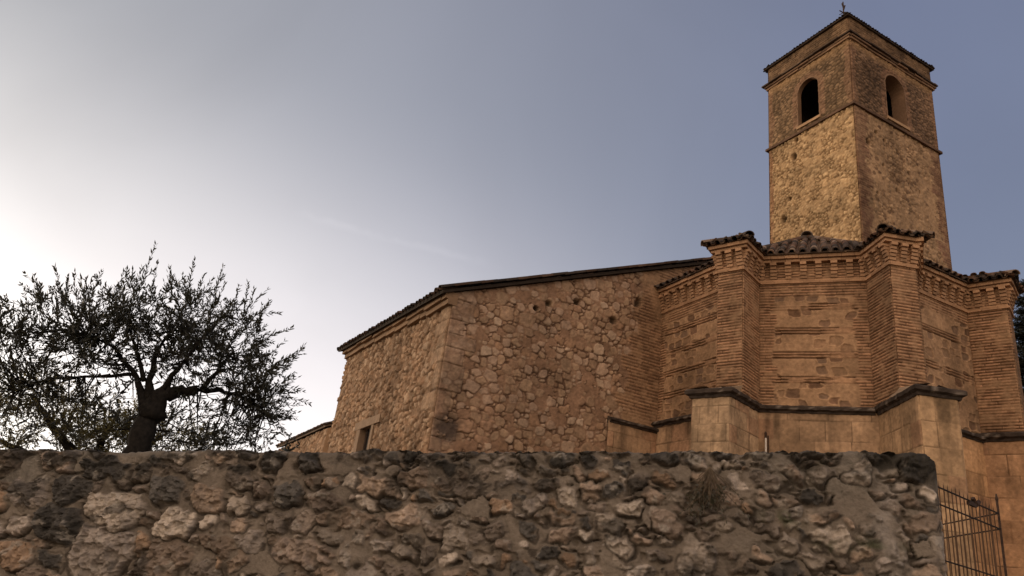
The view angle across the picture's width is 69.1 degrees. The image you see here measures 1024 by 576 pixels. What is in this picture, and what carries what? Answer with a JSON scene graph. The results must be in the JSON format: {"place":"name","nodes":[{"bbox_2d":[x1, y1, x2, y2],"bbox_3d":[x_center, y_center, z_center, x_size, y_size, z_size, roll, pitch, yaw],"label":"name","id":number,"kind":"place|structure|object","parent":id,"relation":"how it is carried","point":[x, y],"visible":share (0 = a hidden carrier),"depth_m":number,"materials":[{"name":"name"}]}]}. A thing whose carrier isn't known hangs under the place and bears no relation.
{"place":"outdoors","nodes":[
{"label":"outdoors","id":0,"kind":"place"},
{"bbox_2d":[0,0,1023,452],"label":"sky","id":1,"kind":"structure","parent":0,"point":[351,161],"materials":[{"name":"blue"}]},
{"label":"ground","id":2,"kind":"structure","parent":0,"visible":0},
{"bbox_2d":[0,357,256,452],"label":"olive tree","id":3,"kind":"object","parent":2,"relation":"on","point":[88,434],"visible":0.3,"depth_m":11.12,"materials":[{"name":"green plant"}]},
{"bbox_2d":[0,242,311,452],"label":"olive tree","id":4,"kind":"object","parent":2,"relation":"on","point":[150,415],"visible":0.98,"depth_m":8.19,"materials":[{"name":"green plant"}]},
{"bbox_2d":[190,417,214,450],"bbox_3d":[-3.746,3.021,8.337,0.740,3.133,0.689,-4,-25,27],"label":"shrub","id":5,"kind":"object","parent":2,"relation":"on","point":[204,440],"visible":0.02,"depth_m":8.75,"materials":[{"name":"green plant"}]},
{"bbox_2d":[252,429,299,451],"bbox_3d":[-3.303,3.288,9.029,1.134,3.282,0.951,-1,-24,21],"label":"shrub","id":6,"kind":"object","parent":2,"relation":"on","point":[282,448],"visible":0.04,"depth_m":9.61,"materials":[{"name":"green plant"}]},
{"bbox_2d":[276,420,333,452],"bbox_3d":[-5.867,8.224,25.963,4.644,7.150,6.720,18,-25,-24],"label":"annex","id":7,"kind":"object","parent":2,"relation":"on","point":[315,439],"visible":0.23,"depth_m":24.36,"materials":[{"name":"stone"}]},
{"bbox_2d":[0,448,947,575],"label":"garden wall","id":8,"kind":"structure","parent":2,"relation":"on","point":[244,512],"depth_m":3.85,"materials":[{"name":"stone"}]},
{"bbox_2d":[659,467,748,528],"bbox_3d":[0.929,1.017,3.611,0.428,0.300,0.170,2,-23,13],"label":"dry plant","id":9,"kind":"object","parent":8,"relation":"attached to","point":[708,473],"visible":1,"depth_m":3.60,"materials":[{"name":"brown plant"}]},
{"bbox_2d":[327,2,1023,575],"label":"church","id":10,"kind":"structure","parent":2,"relation":"on","point":[847,308],"depth_m":15.15,"materials":[{"name":"brown stone"}]},
{"bbox_2d":[353,413,381,451],"bbox_3d":[-3.280,3.931,17.035,0.480,1.820,1.740,18,-25,-24],"label":"window","id":11,"kind":"structure","parent":10,"relation":"in","point":[363,439],"depth_m":17.42,"materials":[{"name":"beige stone"}]},
{"bbox_2d":[764,432,768,452],"bbox_3d":[4.459,5.006,12.976,0.083,5.050,0.052,8,-22,0],"label":"standpipe","id":12,"kind":"object","parent":2,"relation":"on","point":[766,437],"visible":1,"depth_m":13.86,"materials":[{"name":"white paint"}]},
{"bbox_2d":[938,482,1006,575],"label":"iron fence","id":13,"kind":"object","parent":2,"relation":"on","point":[974,503],"visible":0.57,"depth_m":4.66,"materials":[{"name":"black metal"}]},
{"bbox_2d":[1013,279,1023,395],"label":"conifer tree","id":14,"kind":"object","parent":2,"relation":"on","point":[1018,321],"visible":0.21,"depth_m":22.02,"materials":[{"name":"green plant"}]}
]}

